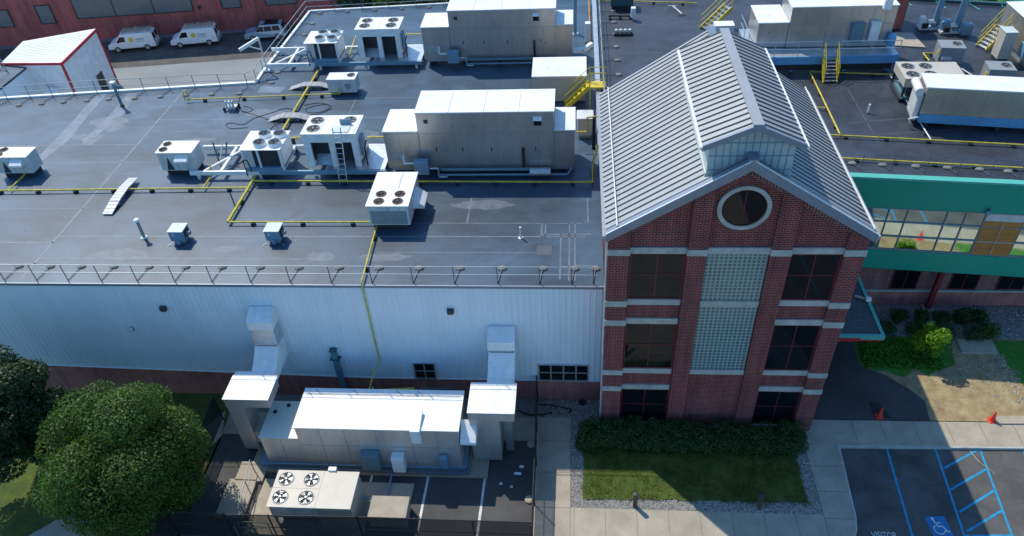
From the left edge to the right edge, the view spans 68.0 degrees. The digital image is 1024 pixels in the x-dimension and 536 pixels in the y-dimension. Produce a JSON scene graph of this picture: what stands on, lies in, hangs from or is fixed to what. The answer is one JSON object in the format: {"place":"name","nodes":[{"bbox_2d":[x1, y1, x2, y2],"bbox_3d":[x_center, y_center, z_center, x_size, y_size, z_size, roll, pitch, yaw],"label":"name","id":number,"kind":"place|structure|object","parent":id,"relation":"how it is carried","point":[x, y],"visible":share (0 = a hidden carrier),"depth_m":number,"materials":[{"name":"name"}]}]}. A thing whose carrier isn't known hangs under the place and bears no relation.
{"place":"outdoors","nodes":[
{"label":"outdoors","id":0,"kind":"place"},
{"bbox_2d":[29,515,103,535],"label":"curved path","id":1,"kind":"structure","parent":0,"point":[54,528],"depth_m":38.24,"materials":[{"name":"concrete"}]},
{"bbox_2d":[0,390,229,535],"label":"lawn","id":2,"kind":"structure","parent":0,"point":[20,515],"depth_m":40.25,"materials":[{"name":"green plant"}]},
{"bbox_2d":[0,344,75,484],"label":"dark tree","id":3,"kind":"object","parent":2,"relation":"on","point":[23,390],"visible":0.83,"depth_m":37.24,"materials":[{"name":"green plant"}]},
{"bbox_2d":[8,397,76,465],"bbox_3d":[-24.609,8.620,40.741,3.716,4.146,3.923,0,40,5],"label":"dark shrub","id":4,"kind":"object","parent":2,"relation":"on","point":[35,460],"visible":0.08,"depth_m":39.58,"materials":[{"name":"green plant"}]},
{"bbox_2d":[30,379,212,535],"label":"round tree","id":5,"kind":"object","parent":2,"relation":"on","point":[136,455],"visible":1,"depth_m":34.35,"materials":[{"name":"green plant"}]},
{"bbox_2d":[112,442,215,535],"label":"shaded bed","id":6,"kind":"object","parent":2,"relation":"on","point":[164,526],"visible":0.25,"depth_m":38.13,"materials":[{"name":"brown soil"}]},
{"bbox_2d":[166,396,223,533],"bbox_3d":[-16.543,10.195,39.865,0.146,2.050,7.291,-2,40,2],"label":"chain link fence","id":7,"kind":"object","parent":2,"relation":"on","point":[215,416],"visible":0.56,"depth_m":41.65,"materials":[{"name":"black metal"}]},
{"bbox_2d":[0,30,292,67],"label":"lane asphalt","id":8,"kind":"structure","parent":0,"point":[225,47],"depth_m":82.99,"materials":[{"name":"grey asphalt"}]},
{"bbox_2d":[108,25,160,52],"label":"work van","id":9,"kind":"object","parent":8,"relation":"on","point":[147,37],"visible":1,"depth_m":83.14,"materials":[{"name":"white paint"}]},
{"bbox_2d":[170,21,221,47],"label":"work van","id":10,"kind":"object","parent":8,"relation":"on","point":[208,33],"visible":1,"depth_m":83.27,"materials":[{"name":"white paint"}]},
{"bbox_2d":[244,19,287,40],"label":"parked car","id":11,"kind":"object","parent":8,"relation":"on","point":[266,28],"visible":0.89,"depth_m":83.68,"materials":[{"name":"silver metal"}]},
{"bbox_2d":[0,0,419,89],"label":"lot","id":12,"kind":"structure","parent":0,"point":[226,69],"depth_m":78.92,"materials":[{"name":"grey concrete"}]},
{"bbox_2d":[0,65,38,96],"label":"white building","id":13,"kind":"structure","parent":12,"relation":"on","point":[16,76],"depth_m":69.02,"materials":[{"name":"metal"}]},
{"bbox_2d":[0,28,118,93],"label":"white shed","id":14,"kind":"structure","parent":12,"relation":"on","point":[70,58],"depth_m":71.39,"materials":[{"name":"paint"}]},
{"bbox_2d":[177,434,536,535],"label":"yard asphalt","id":15,"kind":"structure","parent":0,"point":[453,498],"depth_m":39.02,"materials":[{"name":"grey asphalt"}]},
{"bbox_2d":[216,479,256,518],"bbox_3d":[-14.170,11.871,39.113,1.500,0.220,2.200,0,40,5],"label":"concrete pad","id":16,"kind":"object","parent":15,"relation":"on","point":[229,501],"visible":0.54,"depth_m":39.04,"materials":[{"name":"beige concrete"}]},
{"bbox_2d":[235,461,267,482],"bbox_3d":[-13.767,10.841,40.307,1.500,0.220,1.200,0,40,5],"label":"concrete pad","id":17,"kind":"object","parent":15,"relation":"on","point":[258,474],"visible":0.88,"depth_m":40.18,"materials":[{"name":"beige concrete"}]},
{"bbox_2d":[242,467,414,535],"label":"condensing unit","id":18,"kind":"object","parent":15,"relation":"on","point":[332,491],"visible":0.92,"depth_m":37.19,"materials":[{"name":"metal"}]},
{"bbox_2d":[164,510,532,535],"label":"chain link fence","id":19,"kind":"object","parent":15,"relation":"on","point":[190,529],"visible":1,"depth_m":36.13,"materials":[{"name":"black metal"}]},
{"bbox_2d":[253,388,489,478],"bbox_3d":[-7.580,8.592,39.761,12.700,3.947,3.120,0,40,5],"label":"air handler","id":20,"kind":"object","parent":15,"relation":"on","point":[388,432],"visible":0.98,"depth_m":38.94,"materials":[{"name":"metal"}]},
{"bbox_2d":[367,496,410,527],"bbox_3d":[-6.046,12.067,37.562,1.930,0.910,1.230,0,40,5],"label":"transformer box","id":21,"kind":"object","parent":15,"relation":"on","point":[391,506],"visible":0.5,"depth_m":37.28,"materials":[{"name":"beige paint"}]},
{"bbox_2d":[530,375,537,535],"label":"chain link fence","id":22,"kind":"object","parent":15,"relation":"on","point":[534,475],"visible":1,"depth_m":38.35,"materials":[{"name":"black metal"}]},
{"bbox_2d":[221,412,537,440],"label":"yard slab","id":23,"kind":"structure","parent":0,"point":[523,429],"depth_m":41.90,"materials":[{"name":"concrete"}]},
{"bbox_2d":[257,394,599,418],"bbox_3d":[-5.581,7.871,43.292,21.100,0.001,1.350,0,40,5],"label":"gravel strip","id":24,"kind":"object","parent":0,"point":[526,405],"depth_m":42.79,"materials":[{"name":"grey gravel"}]},
{"bbox_2d":[580,446,809,505],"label":"front lawn","id":25,"kind":"structure","parent":0,"point":[720,472],"depth_m":38.78,"materials":[{"name":"green plant"}]},
{"bbox_2d":[598,419,981,421],"bbox_3d":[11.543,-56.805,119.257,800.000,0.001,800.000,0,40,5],"label":"ground","id":26,"kind":"structure","parent":0,"point":[895,420],"depth_m":41.18,"materials":[{"name":"concrete"}]},
{"bbox_2d":[0,0,339,45],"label":"red building","id":27,"kind":"structure","parent":26,"relation":"on","point":[21,21],"depth_m":85.59,"materials":[{"name":"brick"}]},
{"bbox_2d":[70,0,193,18],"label":"window","id":28,"kind":"structure","parent":27,"relation":"in","point":[83,9],"depth_m":84.85,"materials":[{"name":"grey glass"}]},
{"bbox_2d":[0,0,603,399],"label":"warehouse building","id":29,"kind":"structure","parent":26,"relation":"on","point":[73,332],"depth_m":42.48,"materials":[{"name":"white metal"}]},
{"bbox_2d":[0,147,42,175],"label":"rooftop unit","id":30,"kind":"object","parent":29,"relation":"on","point":[14,161],"visible":1,"depth_m":47.50,"materials":[{"name":"white paint"}]},
{"bbox_2d":[102,178,137,214],"bbox_3d":[-23.455,-4.358,45.506,0.600,0.380,3.550,0,40,5],"label":"walkway board","id":31,"kind":"object","parent":29,"relation":"on","point":[114,201],"visible":1,"depth_m":45.16,"materials":[{"name":"white paint"}]},
{"bbox_2d":[0,164,246,194],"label":"gas pipe","id":32,"kind":"object","parent":29,"relation":"on","point":[113,190],"visible":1,"depth_m":46.01,"materials":[{"name":"yellow metal"}]},
{"bbox_2d":[0,71,251,106],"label":"guard rail","id":33,"kind":"object","parent":29,"relation":"on","point":[132,98],"visible":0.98,"depth_m":55.92,"materials":[{"name":"metal"}]},
{"bbox_2d":[166,223,190,245],"bbox_3d":[-18.276,-1.844,41.733,1.234,0.877,0.980,0,40,5],"label":"exhaust fan","id":34,"kind":"object","parent":29,"relation":"on","point":[179,233],"visible":1,"depth_m":41.51,"materials":[{"name":"white metal"}]},
{"bbox_2d":[155,141,204,173],"bbox_3d":[-20.545,-6.755,47.087,2.320,1.723,1.770,0,40,5],"label":"rooftop unit","id":35,"kind":"object","parent":29,"relation":"on","point":[180,157],"visible":1,"depth_m":46.73,"materials":[{"name":"white paint"}]},
{"bbox_2d":[222,306,288,448],"bbox_3d":[-13.401,5.931,40.517,2.410,6.980,4.000,0,40,5],"label":"supply duct","id":36,"kind":"object","parent":29,"relation":"attached to","point":[247,394],"visible":0.88,"depth_m":39.75,"materials":[{"name":"silver metal"}]},
{"bbox_2d":[226,69,319,222],"bbox_3d":[-15.295,-8.727,50.132,0.210,0.301,19.201,1,40,5],"label":"gas pipe","id":37,"kind":"object","parent":29,"relation":"on","point":[241,201],"visible":0.67,"depth_m":46.19,"materials":[{"name":"yellow metal"}]},
{"bbox_2d":[263,222,286,245],"bbox_3d":[-12.920,-1.852,41.331,1.234,0.877,0.980,0,40,5],"label":"exhaust fan","id":38,"kind":"object","parent":29,"relation":"on","point":[274,232],"visible":1,"depth_m":41.10,"materials":[{"name":"white metal"}]},
{"bbox_2d":[189,143,387,178],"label":"steel platform","id":39,"kind":"structure","parent":29,"relation":"on","point":[377,157],"depth_m":46.32,"materials":[{"name":"white paint"}]},
{"bbox_2d":[238,129,293,176],"bbox_3d":[-14.945,-7.096,46.352,2.540,1.941,2.555,0,40,5],"label":"condensing unit","id":40,"kind":"object","parent":39,"relation":"on","point":[264,150],"visible":1,"depth_m":45.85,"materials":[{"name":"white paint"}]},
{"bbox_2d":[300,115,368,166],"bbox_3d":[-10.545,-7.841,46.009,3.680,2.655,2.260,0,40,5],"label":"condensing unit","id":41,"kind":"object","parent":39,"relation":"on","point":[316,134],"visible":0.98,"depth_m":45.53,"materials":[{"name":"white paint"}]},
{"bbox_2d":[0,264,599,283],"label":"guard rail","id":42,"kind":"object","parent":29,"relation":"on","point":[594,269],"visible":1,"depth_m":38.65,"materials":[{"name":"metal"}]},
{"bbox_2d":[228,221,379,388],"bbox_3d":[-11.672,2.188,41.813,8.850,6.573,7.371,0,40,5],"label":"gas pipe","id":43,"kind":"object","parent":29,"relation":"on","point":[302,223],"visible":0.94,"depth_m":42.13,"materials":[{"name":"yellow metal"}]},
{"bbox_2d":[329,347,347,388],"bbox_3d":[-9.671,5.867,42.560,0.550,3.720,0.322,0,40,5],"label":"wall flue","id":44,"kind":"object","parent":29,"relation":"attached to","point":[334,357],"depth_m":42.11,"materials":[{"name":"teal metal"}]},
{"bbox_2d":[326,72,359,94],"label":"rooftop unit","id":45,"kind":"object","parent":29,"relation":"on","point":[347,82],"visible":1,"depth_m":54.04,"materials":[{"name":"white paint"}]},
{"bbox_2d":[263,44,423,70],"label":"steel platform","id":46,"kind":"structure","parent":29,"relation":"on","point":[415,54],"depth_m":57.71,"materials":[{"name":"white paint"}]},
{"bbox_2d":[303,29,344,65],"bbox_3d":[-14.251,-16.866,57.914,2.540,1.941,2.555,0,40,5],"label":"condensing unit","id":47,"kind":"object","parent":46,"relation":"on","point":[324,45],"visible":1,"depth_m":57.37,"materials":[{"name":"white paint"}]},
{"bbox_2d":[354,17,407,57],"bbox_3d":[-9.741,-17.534,57.692,3.680,2.371,2.260,0,40,5],"label":"condensing unit","id":48,"kind":"object","parent":46,"relation":"on","point":[380,37],"visible":1,"depth_m":57.17,"materials":[{"name":"white paint"}]},
{"bbox_2d":[253,0,447,83],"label":"guard rail","id":49,"kind":"object","parent":29,"relation":"on","point":[305,34],"visible":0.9,"depth_m":64.84,"materials":[{"name":"metal"}]},
{"bbox_2d":[365,172,427,228],"bbox_3d":[-6.272,-3.756,42.377,2.930,1.783,3.360,0,40,5],"label":"rooftop unit","id":50,"kind":"object","parent":29,"relation":"on","point":[395,200],"visible":1,"depth_m":41.52,"materials":[{"name":"white paint"}]},
{"bbox_2d":[412,362,436,378],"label":"window","id":51,"kind":"structure","parent":29,"relation":"in","point":[422,370],"depth_m":42.17,"materials":[{"name":"glass"}]},
{"bbox_2d":[253,144,598,185],"bbox_3d":[-5.277,-6.086,45.297,20.854,1.490,2.268,0,40,5],"label":"gas pipe","id":52,"kind":"object","parent":29,"relation":"on","point":[271,182],"visible":0.87,"depth_m":44.84,"materials":[{"name":"yellow metal"}]},
{"bbox_2d":[382,89,575,177],"bbox_3d":[-1.867,-7.803,44.901,11.200,4.286,3.400,0,40,5],"label":"air handler","id":53,"kind":"object","parent":29,"relation":"on","point":[532,131],"visible":1,"depth_m":44.12,"materials":[{"name":"metal"}]},
{"bbox_2d":[467,325,516,459],"bbox_3d":[-0.865,6.569,39.749,2.370,5.710,4.350,0,40,5],"label":"supply duct","id":54,"kind":"object","parent":29,"relation":"attached to","point":[491,407],"visible":0.99,"depth_m":39.00,"materials":[{"name":"silver metal"}]},
{"bbox_2d":[420,0,572,65],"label":"air handler","id":55,"kind":"object","parent":29,"relation":"on","point":[464,31],"visible":0.97,"depth_m":55.51,"materials":[{"name":"metal"}]},
{"bbox_2d":[532,56,586,100],"bbox_3d":[3.271,-12.995,52.307,3.680,2.099,2.550,0,40,5],"label":"roof cabinet","id":56,"kind":"object","parent":29,"relation":"on","point":[559,75],"visible":0.83,"depth_m":51.44,"materials":[{"name":"white metal"}]},
{"bbox_2d":[538,363,588,381],"bbox_3d":[2.815,5.721,41.555,2.740,1.320,0.098,0,40,5],"label":"window","id":57,"kind":"structure","parent":29,"relation":"in","point":[546,372],"depth_m":41.52,"materials":[{"name":"glass"}]},
{"bbox_2d":[564,67,589,106],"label":"access stairs","id":58,"kind":"structure","parent":29,"relation":"on","point":[577,94],"depth_m":50.65,"materials":[{"name":"yellow metal"}]},
{"bbox_2d":[577,110,593,137],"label":"tank unit","id":59,"kind":"object","parent":29,"relation":"on","point":[582,115],"visible":0.88,"depth_m":47.71,"materials":[{"name":"beige paint"}]},
{"bbox_2d":[533,417,570,535],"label":"side walk","id":60,"kind":"structure","parent":26,"relation":"on","point":[552,489],"depth_m":39.09,"materials":[{"name":"concrete"}]},
{"bbox_2d":[539,399,822,514],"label":"river stones","id":61,"kind":"object","parent":26,"relation":"on","point":[816,505],"visible":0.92,"depth_m":37.78,"materials":[{"name":"grey gravel"}]},
{"bbox_2d":[574,414,808,457],"bbox_3d":[9.378,8.819,40.069,12.211,1.406,2.157,0,40,5],"label":"clipped hedge","id":62,"kind":"object","parent":61,"relation":"on","point":[784,439],"visible":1,"depth_m":39.72,"materials":[{"name":"green plant"}]},
{"bbox_2d":[570,507,828,535],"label":"front walk","id":63,"kind":"structure","parent":26,"relation":"on","point":[591,522],"depth_m":36.76,"materials":[{"name":"concrete"}]},
{"bbox_2d":[597,26,880,430],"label":"brick tower","id":64,"kind":"structure","parent":26,"relation":"on","point":[740,231],"depth_m":34.65,"materials":[{"name":"brick"}]},
{"bbox_2d":[620,389,668,421],"bbox_3d":[6.997,7.291,40.400,2.440,2.670,0.052,0,40,5],"label":"window","id":65,"kind":"structure","parent":64,"relation":"in","point":[646,403],"depth_m":40.33,"materials":[{"name":"black glass"}]},
{"bbox_2d":[623,324,676,367],"bbox_3d":[6.774,3.848,37.504,2.440,3.140,0.052,0,40,5],"label":"window","id":66,"kind":"structure","parent":64,"relation":"in","point":[645,345],"depth_m":37.50,"materials":[{"name":"black glass"}]},
{"bbox_2d":[627,254,685,298],"bbox_3d":[6.549,0.378,34.585,2.440,2.720,0.052,0,40,5],"label":"window","id":67,"kind":"structure","parent":64,"relation":"in","point":[651,276],"depth_m":34.58,"materials":[{"name":"black glass"}]},
{"bbox_2d":[717,185,771,229],"bbox_3d":[9.725,-2.517,31.810,2.240,2.240,0.125,0,40,5],"label":"round window","id":68,"kind":"structure","parent":64,"relation":"in","point":[744,207],"depth_m":31.80,"materials":[{"name":"glass"}]},
{"bbox_2d":[751,391,800,423],"bbox_3d":[13.809,7.321,39.840,2.170,2.670,0.052,0,40,5],"label":"window","id":69,"kind":"structure","parent":64,"relation":"in","point":[773,407],"depth_m":39.80,"materials":[{"name":"black glass"}]},
{"bbox_2d":[764,325,820,369],"bbox_3d":[13.586,3.878,36.944,2.170,3.140,0.052,0,40,5],"label":"window","id":70,"kind":"structure","parent":64,"relation":"in","point":[791,347],"depth_m":36.93,"materials":[{"name":"black glass"}]},
{"bbox_2d":[780,254,841,299],"bbox_3d":[13.361,0.408,34.025,2.170,2.720,0.052,0,40,5],"label":"window","id":71,"kind":"structure","parent":64,"relation":"in","point":[808,276],"depth_m":34.01,"materials":[{"name":"black glass"}]},
{"bbox_2d":[592,0,1023,341],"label":"green building","id":72,"kind":"structure","parent":26,"relation":"on","point":[945,239],"depth_m":44.46,"materials":[{"name":"brick"}]},
{"bbox_2d":[738,15,902,71],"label":"steel platform","id":73,"kind":"structure","parent":72,"relation":"on","point":[883,57],"depth_m":50.29,"materials":[{"name":"blue metal"}]},
{"bbox_2d":[748,0,899,46],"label":"air handler","id":74,"kind":"object","parent":73,"relation":"on","point":[809,23],"visible":0.94,"depth_m":50.02,"materials":[{"name":"metal"}]},
{"bbox_2d":[822,42,839,82],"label":"access stairs","id":75,"kind":"structure","parent":72,"relation":"on","point":[824,65],"depth_m":49.74,"materials":[{"name":"yellow metal"}]},
{"bbox_2d":[888,270,921,288],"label":"window","id":76,"kind":"structure","parent":72,"relation":"in","point":[901,279],"depth_m":46.36,"materials":[{"name":"black glass"}]},
{"bbox_2d":[891,32,925,47],"bbox_3d":[27.946,-16.225,54.048,1.949,0.086,2.697,0,40,5],"label":"walkway pad","id":77,"kind":"object","parent":72,"relation":"on","point":[910,39],"visible":0.76,"depth_m":53.80,"materials":[{"name":"concrete"}]},
{"bbox_2d":[889,62,964,101],"bbox_3d":[25.938,-11.624,47.454,3.590,1.733,2.390,2,40,7],"label":"condensing unit","id":78,"kind":"object","parent":72,"relation":"on","point":[905,73],"visible":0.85,"depth_m":47.18,"materials":[{"name":"beige paint"}]},
{"bbox_2d":[831,134,1023,147],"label":"gas pipe","id":79,"kind":"object","parent":72,"relation":"on","point":[970,143],"visible":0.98,"depth_m":43.57,"materials":[{"name":"yellow metal"}]},
{"bbox_2d":[842,157,1023,170],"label":"gas pipe","id":80,"kind":"object","parent":72,"relation":"on","point":[935,163],"visible":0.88,"depth_m":41.76,"materials":[{"name":"yellow metal"}]},
{"bbox_2d":[916,0,951,29],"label":"exhaust stack","id":81,"kind":"object","parent":72,"relation":"on","point":[930,24],"visible":0.95,"depth_m":54.66,"materials":[{"name":"white paint"}]},
{"bbox_2d":[848,153,1023,177],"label":"guard rail","id":82,"kind":"object","parent":72,"relation":"on","point":[949,167],"visible":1,"depth_m":41.09,"materials":[{"name":"metal"}]},
{"bbox_2d":[867,207,1023,257],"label":"window frame","id":83,"kind":"structure","parent":72,"relation":"in","point":[885,221],"depth_m":42.65,"materials":[{"name":"grey metal"}]},
{"bbox_2d":[933,40,966,63],"bbox_3d":[29.144,-14.306,50.645,1.550,1.413,1.450,5,41,10],"label":"rooftop unit","id":84,"kind":"object","parent":72,"relation":"on","point":[949,50],"visible":0.98,"depth_m":50.22,"materials":[{"name":"grey metal"}]},
{"bbox_2d":[937,0,973,35],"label":"exhaust stack","id":85,"kind":"object","parent":72,"relation":"on","point":[966,29],"visible":0.99,"depth_m":53.83,"materials":[{"name":"white paint"}]},
{"bbox_2d":[947,273,981,288],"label":"window","id":86,"kind":"structure","parent":72,"relation":"in","point":[957,281],"depth_m":46.14,"materials":[{"name":"black glass"}]},
{"bbox_2d":[907,73,1023,130],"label":"air handler","id":87,"kind":"object","parent":72,"relation":"on","point":[995,103],"visible":1,"depth_m":43.64,"materials":[{"name":"metal"}]},
{"bbox_2d":[976,8,1014,50],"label":"access stairs","id":88,"kind":"structure","parent":72,"relation":"on","point":[986,35],"depth_m":52.05,"materials":[{"name":"yellow metal"}]},
{"bbox_2d":[980,61,1016,76],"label":"rooftop unit","id":89,"kind":"object","parent":72,"relation":"on","point":[1000,68],"visible":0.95,"depth_m":47.48,"materials":[{"name":"grey metal"}]},
{"bbox_2d":[990,26,1018,60],"bbox_3d":[32.604,-14.781,50.372,0.810,2.147,1.010,0,40,5],"label":"tall cabinet","id":90,"kind":"object","parent":72,"relation":"on","point":[1004,43],"visible":0.94,"depth_m":50.03,"materials":[{"name":"beige metal"}]},
{"bbox_2d":[994,276,1023,289],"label":"window","id":91,"kind":"structure","parent":72,"relation":"in","point":[1003,283],"depth_m":46.02,"materials":[{"name":"black glass"}]},
{"bbox_2d":[997,1,1023,66],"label":"air handler","id":92,"kind":"object","parent":72,"relation":"on","point":[1017,22],"visible":0.76,"depth_m":50.87,"materials":[{"name":"metal"}]},
{"bbox_2d":[813,341,929,419],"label":"entrance drive","id":93,"kind":"structure","parent":26,"relation":"on","point":[852,387],"depth_m":42.25,"materials":[{"name":"asphalt"}]},
{"bbox_2d":[804,420,1023,535],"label":"entrance walk","id":94,"kind":"structure","parent":26,"relation":"on","point":[826,438],"depth_m":39.80,"materials":[{"name":"concrete"}]},
{"bbox_2d":[537,419,1022,535],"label":"walk joint","id":95,"kind":"object","parent":94,"relation":"on","point":[731,513],"visible":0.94,"depth_m":38.33,"materials":[{"name":"grey concrete"}]},
{"bbox_2d":[838,445,1023,535],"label":"kerb","id":96,"kind":"structure","parent":26,"relation":"on","point":[927,447],"depth_m":39.36,"materials":[{"name":"concrete"}]},
{"bbox_2d":[841,448,1023,535],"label":"parking lot","id":97,"kind":"structure","parent":26,"relation":"on","point":[877,503],"depth_m":37.66,"materials":[{"name":"grey asphalt"}]},
{"bbox_2d":[925,516,953,535],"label":"accessible symbol","id":98,"kind":"object","parent":97,"relation":"on","point":[938,525],"visible":1,"depth_m":36.18,"materials":[{"name":"blue paint"}]},
{"bbox_2d":[886,449,1023,535],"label":"stall line","id":99,"kind":"object","parent":97,"relation":"on","point":[950,494],"visible":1,"depth_m":37.52,"materials":[{"name":"blue paint"}]},
{"bbox_2d":[943,450,1011,535],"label":"hatched aisle marking","id":100,"kind":"object","parent":97,"relation":"on","point":[977,500],"visible":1,"depth_m":37.00,"materials":[{"name":"blue paint"}]},
{"bbox_2d":[857,338,1023,421],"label":"dirt bed","id":101,"kind":"object","parent":26,"relation":"on","point":[942,396],"depth_m":42.25,"materials":[{"name":"beige soil"}]},
{"bbox_2d":[853,336,955,376],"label":"garden grass","id":102,"kind":"structure","parent":101,"relation":"on","point":[946,356],"depth_m":43.91,"materials":[{"name":"green plant"}]},
{"bbox_2d":[855,335,944,370],"bbox_3d":[22.641,4.947,44.461,4.589,0.397,2.814,0,40,5],"label":"ground cover","id":103,"kind":"object","parent":102,"relation":"on","point":[892,342],"visible":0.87,"depth_m":44.23,"materials":[{"name":"green plant"}]},
{"bbox_2d":[910,321,952,358],"bbox_3d":[23.744,4.218,43.146,1.773,2.989,1.841,-27,45,-25],"label":"young tree","id":104,"kind":"object","parent":102,"relation":"on","point":[937,338],"visible":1,"depth_m":42.76,"materials":[{"name":"green plant"}]},
{"bbox_2d":[956,339,997,353],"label":"utility slab","id":105,"kind":"structure","parent":101,"relation":"on","point":[985,346],"depth_m":44.46,"materials":[{"name":"concrete"}]},
{"bbox_2d":[872,304,1023,338],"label":"rock bed","id":106,"kind":"object","parent":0,"point":[985,307],"depth_m":46.48,"materials":[{"name":"grey gravel"}]},
{"bbox_2d":[873,306,1023,404],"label":"bed stones","id":107,"kind":"object","parent":106,"relation":"on","point":[1004,365],"visible":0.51,"depth_m":45.57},
{"bbox_2d":[962,321,989,341],"bbox_3d":[27.349,3.783,44.844,1.486,1.016,1.175,0,40,5],"label":"clipped shrub","id":108,"kind":"object","parent":106,"relation":"on","point":[977,331],"visible":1,"depth_m":44.66,"materials":[{"name":"green plant"}]},
{"bbox_2d":[993,340,1023,385],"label":"grass verge","id":109,"kind":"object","parent":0,"point":[1013,351],"depth_m":44.01,"materials":[{"name":"green plant"}]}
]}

